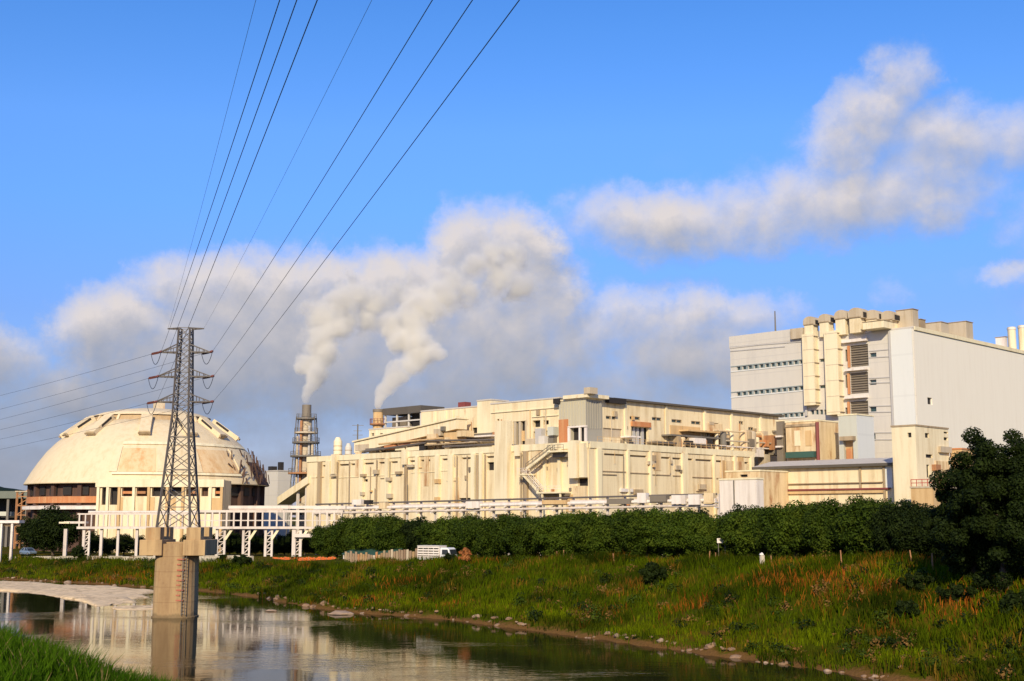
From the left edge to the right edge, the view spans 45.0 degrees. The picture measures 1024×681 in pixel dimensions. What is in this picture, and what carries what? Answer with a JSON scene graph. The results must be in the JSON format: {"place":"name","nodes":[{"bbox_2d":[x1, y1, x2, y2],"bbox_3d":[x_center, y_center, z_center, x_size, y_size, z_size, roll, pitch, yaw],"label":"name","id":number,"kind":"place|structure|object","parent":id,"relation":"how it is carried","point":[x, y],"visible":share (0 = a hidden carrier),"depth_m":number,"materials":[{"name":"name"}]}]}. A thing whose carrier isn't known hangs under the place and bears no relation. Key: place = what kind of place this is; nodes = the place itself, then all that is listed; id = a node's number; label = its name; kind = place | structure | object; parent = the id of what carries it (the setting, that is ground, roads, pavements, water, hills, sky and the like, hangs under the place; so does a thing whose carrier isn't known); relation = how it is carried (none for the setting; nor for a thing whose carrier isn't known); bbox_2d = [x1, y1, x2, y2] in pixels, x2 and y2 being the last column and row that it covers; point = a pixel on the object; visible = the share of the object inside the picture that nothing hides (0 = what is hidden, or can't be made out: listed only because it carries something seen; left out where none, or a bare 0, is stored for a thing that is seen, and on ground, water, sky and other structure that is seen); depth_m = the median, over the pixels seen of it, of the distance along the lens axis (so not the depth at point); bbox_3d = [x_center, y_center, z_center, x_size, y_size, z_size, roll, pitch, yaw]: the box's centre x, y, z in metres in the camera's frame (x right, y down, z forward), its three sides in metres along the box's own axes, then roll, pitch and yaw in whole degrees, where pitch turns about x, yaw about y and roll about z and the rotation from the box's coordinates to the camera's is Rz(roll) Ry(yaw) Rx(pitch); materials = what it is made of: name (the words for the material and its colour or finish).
{"place":"outdoors","nodes":[
{"label":"outdoors","id":0,"kind":"place"},
{"bbox_2d":[0,581,152,605],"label":"sandbar","id":1,"kind":"structure","parent":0,"point":[101,595],"depth_m":168.69,"materials":[{"name":"beige sand"}]},
{"bbox_2d":[0,579,883,680],"bbox_3d":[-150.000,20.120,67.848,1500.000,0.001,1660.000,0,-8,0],"label":"water","id":2,"kind":"structure","parent":0,"point":[225,637],"depth_m":97.99,"materials":[{"name":"grey liquid"}]},
{"bbox_2d":[139,527,216,617],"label":"river pier","id":3,"kind":"structure","parent":2,"relation":"in","point":[176,583],"depth_m":127.62,"materials":[{"name":"concrete"}]},
{"bbox_2d":[147,327,213,526],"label":"lattice pylon","id":4,"kind":"object","parent":3,"relation":"on","point":[190,425],"visible":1,"depth_m":131.88,"materials":[{"name":"metal"}]},
{"bbox_2d":[161,0,279,350],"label":"power line","id":5,"kind":"object","parent":4,"relation":"attached to","point":[232,142],"visible":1,"depth_m":48.83,"materials":[{"name":"metal"}]},
{"bbox_2d":[158,0,296,375],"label":"power line","id":6,"kind":"object","parent":4,"relation":"attached to","point":[243,148],"visible":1,"depth_m":42.29,"materials":[{"name":"metal"}]},
{"bbox_2d":[157,0,317,400],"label":"power line","id":7,"kind":"object","parent":4,"relation":"attached to","point":[256,154],"visible":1,"depth_m":35.26,"materials":[{"name":"metal"}]},
{"bbox_2d":[215,0,472,373],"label":"power line","id":8,"kind":"object","parent":4,"relation":"attached to","point":[371,150],"visible":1,"depth_m":42.22,"materials":[{"name":"metal"}]},
{"bbox_2d":[216,0,519,397],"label":"power line","id":9,"kind":"object","parent":4,"relation":"attached to","point":[400,159],"visible":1,"depth_m":35.80,"materials":[{"name":"metal"}]},
{"bbox_2d":[0,517,1023,680],"bbox_3d":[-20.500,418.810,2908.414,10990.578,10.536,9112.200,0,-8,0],"label":"ground","id":10,"kind":"structure","parent":0,"point":[904,674],"depth_m":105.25,"materials":[{"name":"green plant"}]},
{"bbox_2d":[0,520,24,559],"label":"portal frame","id":11,"kind":"object","parent":10,"relation":"on","point":[12,524],"visible":0.83,"depth_m":229.14,"materials":[{"name":"white paint"}]},
{"bbox_2d":[0,491,26,546],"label":"dark shed","id":12,"kind":"structure","parent":10,"relation":"on","point":[7,504],"depth_m":319.87,"materials":[{"name":"metal"}]},
{"bbox_2d":[15,516,39,549],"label":"bank tree","id":13,"kind":"object","parent":10,"relation":"on","point":[22,529],"visible":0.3,"depth_m":256.23,"materials":[{"name":"green plant"}]},
{"bbox_2d":[25,504,82,555],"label":"bank tree","id":14,"kind":"object","parent":10,"relation":"on","point":[47,531],"visible":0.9,"depth_m":243.40,"materials":[{"name":"green plant"}]},
{"bbox_2d":[0,618,206,680],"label":"grass","id":15,"kind":"structure","parent":10,"relation":"on","point":[22,658],"depth_m":39.13,"materials":[{"name":"green plant"}]},
{"bbox_2d":[15,555,253,562],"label":"bank parapet","id":16,"kind":"structure","parent":10,"relation":"on","point":[200,557],"depth_m":209.91,"materials":[{"name":"concrete"}]},
{"bbox_2d":[22,403,269,551],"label":"dome store","id":17,"kind":"structure","parent":10,"relation":"on","point":[68,470],"depth_m":280.18,"materials":[{"name":"white paint"}]},
{"bbox_2d":[94,479,230,552],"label":"dome annex","id":18,"kind":"object","parent":10,"relation":"on","point":[130,494],"visible":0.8,"depth_m":265.72,"materials":[{"name":"concrete"}]},
{"bbox_2d":[59,506,345,556],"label":"pipe bridge","id":19,"kind":"structure","parent":10,"relation":"on","point":[263,509],"depth_m":233.56,"materials":[{"name":"white paint"}]},
{"bbox_2d":[264,462,290,539],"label":"shed","id":20,"kind":"structure","parent":10,"relation":"on","point":[279,480],"depth_m":344.16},
{"bbox_2d":[277,476,309,533],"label":"sloping gallery","id":21,"kind":"object","parent":10,"relation":"on","point":[294,493],"visible":0.57,"depth_m":293.75,"materials":[{"name":"white paint"}]},
{"bbox_2d":[286,405,320,533],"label":"lattice stack","id":22,"kind":"object","parent":10,"relation":"on","point":[304,442],"visible":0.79,"depth_m":309.47,"materials":[{"name":"metal"}]},
{"bbox_2d":[309,525,336,559],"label":"bank tree","id":23,"kind":"object","parent":10,"relation":"on","point":[318,535],"visible":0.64,"depth_m":197.74,"materials":[{"name":"green plant"}]},
{"bbox_2d":[324,515,352,556],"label":"bank tree","id":24,"kind":"object","parent":10,"relation":"on","point":[338,530],"visible":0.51,"depth_m":196.35,"materials":[{"name":"green plant"}]},
{"bbox_2d":[339,513,370,555],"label":"bank tree","id":25,"kind":"object","parent":10,"relation":"on","point":[348,531],"visible":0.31,"depth_m":193.95,"materials":[{"name":"green plant"}]},
{"bbox_2d":[349,515,383,549],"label":"bank tree","id":26,"kind":"object","parent":10,"relation":"on","point":[358,540],"visible":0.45,"depth_m":190.18,"materials":[{"name":"green plant"}]},
{"bbox_2d":[345,548,417,561],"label":"sheet fence","id":27,"kind":"object","parent":10,"relation":"on","point":[352,557],"visible":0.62,"depth_m":173.77,"materials":[{"name":"metal"}]},
{"bbox_2d":[368,513,403,550],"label":"bank tree","id":28,"kind":"object","parent":10,"relation":"on","point":[378,541],"visible":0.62,"depth_m":186.03,"materials":[{"name":"green plant"}]},
{"bbox_2d":[383,518,413,557],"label":"bank tree","id":29,"kind":"object","parent":10,"relation":"on","point":[396,533],"visible":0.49,"depth_m":185.06,"materials":[{"name":"green plant"}]},
{"bbox_2d":[399,515,426,555],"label":"bank tree","id":30,"kind":"object","parent":10,"relation":"on","point":[411,539],"visible":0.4,"depth_m":182.57,"materials":[{"name":"green plant"}]},
{"bbox_2d":[413,519,440,550],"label":"bank tree","id":31,"kind":"object","parent":10,"relation":"on","point":[423,532],"visible":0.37,"depth_m":177.24,"materials":[{"name":"green plant"}]},
{"bbox_2d":[417,545,456,559],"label":"white lorry","id":32,"kind":"object","parent":10,"relation":"on","point":[440,551],"visible":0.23,"depth_m":162.97,"materials":[{"name":"paint"}]},
{"bbox_2d":[427,516,466,548],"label":"bank tree","id":33,"kind":"object","parent":10,"relation":"on","point":[440,532],"visible":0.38,"depth_m":175.44,"materials":[{"name":"green plant"}]},
{"bbox_2d":[445,520,473,555],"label":"bank tree","id":34,"kind":"object","parent":10,"relation":"on","point":[455,534],"visible":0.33,"depth_m":172.29,"materials":[{"name":"green plant"}]},
{"bbox_2d":[459,517,495,556],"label":"bank tree","id":35,"kind":"object","parent":10,"relation":"on","point":[469,533],"visible":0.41,"depth_m":167.80,"materials":[{"name":"green plant"}]},
{"bbox_2d":[474,513,508,557],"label":"bank tree","id":36,"kind":"object","parent":10,"relation":"on","point":[485,540],"visible":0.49,"depth_m":163.69,"materials":[{"name":"green plant"}]},
{"bbox_2d":[490,512,523,557],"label":"bank tree","id":37,"kind":"object","parent":10,"relation":"on","point":[500,523],"visible":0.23,"depth_m":160.71,"materials":[{"name":"green plant"}]},
{"bbox_2d":[0,550,1023,679],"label":"bank weeds","id":38,"kind":"object","parent":10,"relation":"on","point":[295,558],"visible":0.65,"depth_m":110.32,"materials":[{"name":"green plant"}]},
{"bbox_2d":[313,493,719,554],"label":"pipe rack","id":39,"kind":"object","parent":10,"relation":"on","point":[696,500],"visible":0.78,"depth_m":214.83,"materials":[{"name":"white metal"}]},
{"bbox_2d":[500,516,539,556],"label":"bank tree","id":40,"kind":"object","parent":10,"relation":"on","point":[511,534],"visible":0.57,"depth_m":157.59,"materials":[{"name":"green plant"}]},
{"bbox_2d":[306,420,754,533],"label":"factory hall","id":41,"kind":"structure","parent":10,"relation":"on","point":[503,468],"depth_m":248.56,"materials":[{"name":"white paint"}]},
{"bbox_2d":[368,426,418,452],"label":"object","id":42,"kind":"structure","parent":41,"relation":"on","point":[375,431],"depth_m":280.51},
{"bbox_2d":[382,405,444,427],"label":"steel frame","id":43,"kind":"object","parent":42,"relation":"on","point":[405,414],"visible":0.57,"depth_m":286.48,"materials":[{"name":"grey metal"}]},
{"bbox_2d":[352,417,468,452],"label":"conveyor gallery","id":44,"kind":"object","parent":41,"relation":"on","point":[455,424],"visible":0.55,"depth_m":269.10,"materials":[{"name":"beige metal"}]},
{"bbox_2d":[355,426,494,451],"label":"roof pipework","id":45,"kind":"object","parent":41,"relation":"on","point":[449,439],"visible":0.91,"depth_m":262.42,"materials":[{"name":"metal"}]},
{"bbox_2d":[420,402,494,449],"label":"plain block","id":46,"kind":"structure","parent":41,"relation":"on","point":[465,410],"depth_m":267.38,"materials":[{"name":"white paint"}]},
{"bbox_2d":[476,399,508,446],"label":"lift tower","id":47,"kind":"structure","parent":41,"relation":"on","point":[483,415],"depth_m":260.80,"materials":[{"name":"beige concrete"}]},
{"bbox_2d":[490,397,562,446],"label":"hall","id":48,"kind":"structure","parent":41,"relation":"on","point":[535,421],"depth_m":249.74,"materials":[{"name":"concrete"}]},
{"bbox_2d":[559,387,608,442],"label":"panel tower","id":49,"kind":"structure","parent":41,"relation":"on","point":[580,416],"depth_m":239.78,"materials":[{"name":"white paint"}]},
{"bbox_2d":[602,397,784,450],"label":"hall","id":50,"kind":"structure","parent":41,"relation":"on","point":[636,420],"depth_m":256.30,"materials":[{"name":"beige concrete"}]},
{"bbox_2d":[670,429,776,464],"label":"terrace plant","id":51,"kind":"object","parent":41,"relation":"on","point":[762,444],"visible":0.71,"depth_m":269.75,"materials":[{"name":"metal"}]},
{"bbox_2d":[520,516,554,558],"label":"bank tree","id":52,"kind":"object","parent":10,"relation":"on","point":[527,532],"visible":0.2,"depth_m":155.17,"materials":[{"name":"green plant"}]},
{"bbox_2d":[531,513,569,555],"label":"bank tree","id":53,"kind":"object","parent":10,"relation":"on","point":[544,537],"visible":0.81,"depth_m":151.73,"materials":[{"name":"green plant"}]},
{"bbox_2d":[550,512,590,554],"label":"bank tree","id":54,"kind":"object","parent":10,"relation":"on","point":[571,547],"visible":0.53,"depth_m":151.07,"materials":[{"name":"green plant"}]},
{"bbox_2d":[566,510,598,554],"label":"bank tree","id":55,"kind":"object","parent":10,"relation":"on","point":[580,530],"visible":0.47,"depth_m":149.52,"materials":[{"name":"green plant"}]},
{"bbox_2d":[582,511,617,553],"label":"bank tree","id":56,"kind":"object","parent":10,"relation":"on","point":[594,541],"visible":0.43,"depth_m":147.86,"materials":[{"name":"green plant"}]},
{"bbox_2d":[596,514,628,555],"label":"bank tree","id":57,"kind":"object","parent":10,"relation":"on","point":[605,528],"visible":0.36,"depth_m":146.27,"materials":[{"name":"green plant"}]},
{"bbox_2d":[606,506,651,556],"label":"bank tree","id":58,"kind":"object","parent":10,"relation":"on","point":[620,529],"visible":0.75,"depth_m":144.12,"materials":[{"name":"green plant"}]},
{"bbox_2d":[622,508,662,556],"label":"bank tree","id":59,"kind":"object","parent":10,"relation":"on","point":[645,520],"visible":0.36,"depth_m":143.97,"materials":[{"name":"green plant"}]},
{"bbox_2d":[638,561,667,585],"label":"bush","id":60,"kind":"object","parent":10,"relation":"on","point":[651,570],"visible":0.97,"depth_m":121.05,"materials":[{"name":"green plant"}]},
{"bbox_2d":[639,509,681,558],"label":"bank tree","id":61,"kind":"object","parent":10,"relation":"on","point":[655,522],"visible":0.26,"depth_m":142.30,"materials":[{"name":"green plant"}]},
{"bbox_2d":[652,508,694,557],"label":"bank tree","id":62,"kind":"object","parent":10,"relation":"on","point":[664,533],"visible":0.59,"depth_m":138.77,"materials":[{"name":"green plant"}]},
{"bbox_2d":[669,512,710,556],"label":"bank tree","id":63,"kind":"object","parent":10,"relation":"on","point":[687,552],"visible":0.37,"depth_m":137.33,"materials":[{"name":"green plant"}]},
{"bbox_2d":[682,514,719,555],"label":"bank tree","id":64,"kind":"object","parent":10,"relation":"on","point":[696,523],"visible":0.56,"depth_m":135.41,"materials":[{"name":"green plant"}]},
{"bbox_2d":[697,516,729,555],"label":"bank tree","id":65,"kind":"object","parent":10,"relation":"on","point":[709,543],"visible":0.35,"depth_m":133.72,"materials":[{"name":"green plant"}]},
{"bbox_2d":[713,511,743,556],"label":"bank tree","id":66,"kind":"object","parent":10,"relation":"on","point":[730,546],"visible":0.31,"depth_m":132.58,"materials":[{"name":"green plant"}]},
{"bbox_2d":[718,478,763,515],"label":"white tank house","id":67,"kind":"structure","parent":10,"relation":"on","point":[747,492],"depth_m":226.83,"materials":[{"name":"paint"}]},
{"bbox_2d":[720,509,767,556],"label":"bank tree","id":68,"kind":"object","parent":10,"relation":"on","point":[738,539],"visible":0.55,"depth_m":130.28,"materials":[{"name":"green plant"}]},
{"bbox_2d":[725,470,788,507],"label":"cream lean to","id":69,"kind":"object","parent":10,"relation":"on","point":[775,484],"visible":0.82,"depth_m":244.94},
{"bbox_2d":[741,506,776,556],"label":"bank tree","id":70,"kind":"object","parent":10,"relation":"on","point":[758,548],"visible":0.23,"depth_m":129.00,"materials":[{"name":"green plant"}]},
{"bbox_2d":[751,502,797,558],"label":"bank tree","id":71,"kind":"object","parent":10,"relation":"on","point":[765,524],"visible":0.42,"depth_m":126.25,"materials":[{"name":"green plant"}]},
{"bbox_2d":[775,420,788,461],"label":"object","id":72,"kind":"structure","parent":10,"relation":"on","point":[781,437],"depth_m":270.10,"materials":[{"name":"white paint"}]},
{"bbox_2d":[767,504,811,556],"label":"bank tree","id":73,"kind":"object","parent":10,"relation":"on","point":[783,526],"visible":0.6,"depth_m":124.71,"materials":[{"name":"green plant"}]},
{"bbox_2d":[786,502,819,554],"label":"bank tree","id":74,"kind":"object","parent":10,"relation":"on","point":[792,538],"visible":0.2,"depth_m":124.37,"materials":[{"name":"green plant"}]},
{"bbox_2d":[785,419,838,460],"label":"cream annex","id":75,"kind":"object","parent":10,"relation":"on","point":[817,439],"visible":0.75,"depth_m":264.25,"materials":[{"name":"beige concrete"}]},
{"bbox_2d":[752,457,894,506],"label":"shed","id":76,"kind":"structure","parent":10,"relation":"on","point":[840,480],"depth_m":241.17,"materials":[{"name":"beige metal"}]},
{"bbox_2d":[801,497,848,555],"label":"bank tree","id":77,"kind":"object","parent":10,"relation":"on","point":[811,527],"visible":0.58,"depth_m":120.25,"materials":[{"name":"green plant"}]},
{"bbox_2d":[817,500,855,554],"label":"bank tree","id":78,"kind":"object","parent":10,"relation":"on","point":[834,511],"visible":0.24,"depth_m":119.99,"materials":[{"name":"green plant"}]},
{"bbox_2d":[830,494,879,555],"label":"bank tree","id":79,"kind":"object","parent":10,"relation":"on","point":[846,534],"visible":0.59,"depth_m":116.91,"materials":[{"name":"green plant"}]},
{"bbox_2d":[837,413,874,458],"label":"grey annex","id":80,"kind":"object","parent":10,"relation":"on","point":[856,436],"visible":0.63,"depth_m":258.64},
{"bbox_2d":[850,497,898,555],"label":"bank tree","id":81,"kind":"object","parent":10,"relation":"on","point":[864,514],"visible":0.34,"depth_m":115.55,"materials":[{"name":"green plant"}]},
{"bbox_2d":[862,504,901,555],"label":"bank tree","id":82,"kind":"object","parent":10,"relation":"on","point":[880,541],"visible":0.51,"depth_m":113.93,"materials":[{"name":"green plant"}]},
{"bbox_2d":[881,499,922,553],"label":"bank tree","id":83,"kind":"object","parent":10,"relation":"on","point":[904,508],"visible":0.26,"depth_m":113.08,"materials":[{"name":"green plant"}]},
{"bbox_2d":[892,599,920,617],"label":"bush","id":84,"kind":"object","parent":10,"relation":"on","point":[909,608],"visible":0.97,"depth_m":90.34,"materials":[{"name":"green plant"}]},
{"bbox_2d":[887,501,933,557],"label":"bank tree","id":85,"kind":"object","parent":10,"relation":"on","point":[908,544],"visible":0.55,"depth_m":111.25,"materials":[{"name":"green plant"}]},
{"bbox_2d":[897,572,936,589],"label":"bush","id":86,"kind":"object","parent":10,"relation":"on","point":[916,580],"visible":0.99,"depth_m":95.85,"materials":[{"name":"green plant"}]},
{"bbox_2d":[890,424,951,506],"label":"cream tower","id":87,"kind":"structure","parent":10,"relation":"on","point":[921,451],"depth_m":225.48,"materials":[{"name":"concrete"}]},
{"bbox_2d":[907,505,943,557],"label":"bank tree","id":88,"kind":"object","parent":10,"relation":"on","point":[930,548],"visible":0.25,"depth_m":110.12,"materials":[{"name":"green plant"}]},
{"bbox_2d":[910,479,955,508],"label":"rusty annex","id":89,"kind":"object","parent":10,"relation":"on","point":[922,494],"visible":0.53,"depth_m":215.64,"materials":[{"name":"beige concrete"}]},
{"bbox_2d":[919,486,992,580],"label":"spreading tree","id":90,"kind":"object","parent":10,"relation":"on","point":[969,564],"visible":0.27,"depth_m":93.93,"materials":[{"name":"green plant"}]},
{"bbox_2d":[935,582,979,600],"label":"bush","id":91,"kind":"object","parent":10,"relation":"on","point":[957,590],"visible":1,"depth_m":90.38,"materials":[{"name":"green plant"}]},
{"bbox_2d":[928,426,1023,590],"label":"spreading tree","id":92,"kind":"object","parent":10,"relation":"on","point":[976,494],"visible":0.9,"depth_m":89.54,"materials":[{"name":"green plant"}]},
{"bbox_2d":[978,439,1023,565],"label":"spreading tree","id":93,"kind":"object","parent":10,"relation":"on","point":[1017,478],"visible":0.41,"depth_m":88.55,"materials":[{"name":"green plant"}]},
{"bbox_2d":[999,589,1023,610],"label":"bush","id":94,"kind":"object","parent":10,"relation":"on","point":[1011,597],"visible":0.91,"depth_m":84.68,"materials":[{"name":"green plant"}]},
{"bbox_2d":[0,0,1023,516],"label":"sky","id":95,"kind":"structure","parent":0,"point":[612,193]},
{"bbox_2d":[729,326,1023,466],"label":"white building","id":96,"kind":"structure","parent":0,"point":[956,385],"depth_m":282.85,"materials":[{"name":"white concrete"}]},
{"bbox_2d":[818,314,834,337],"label":"roof cowl","id":97,"kind":"object","parent":96,"relation":"on","point":[826,322],"visible":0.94,"depth_m":283.39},
{"bbox_2d":[834,310,849,334],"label":"roof cowl","id":98,"kind":"object","parent":96,"relation":"on","point":[841,319],"visible":0.84,"depth_m":280.24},
{"bbox_2d":[848,308,867,333],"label":"roof cowl","id":99,"kind":"object","parent":96,"relation":"on","point":[857,317],"visible":0.99,"depth_m":277.15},
{"bbox_2d":[862,319,894,330],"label":"penthouse","id":100,"kind":"object","parent":96,"relation":"on","point":[876,325],"visible":1,"depth_m":272.13,"materials":[{"name":"beige concrete"}]},
{"bbox_2d":[895,308,918,327],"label":"roof unit","id":101,"kind":"structure","parent":96,"relation":"on","point":[908,317],"depth_m":274.23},
{"bbox_2d":[949,321,972,338],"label":"roof unit","id":102,"kind":"structure","parent":96,"relation":"on","point":[962,328],"depth_m":291.16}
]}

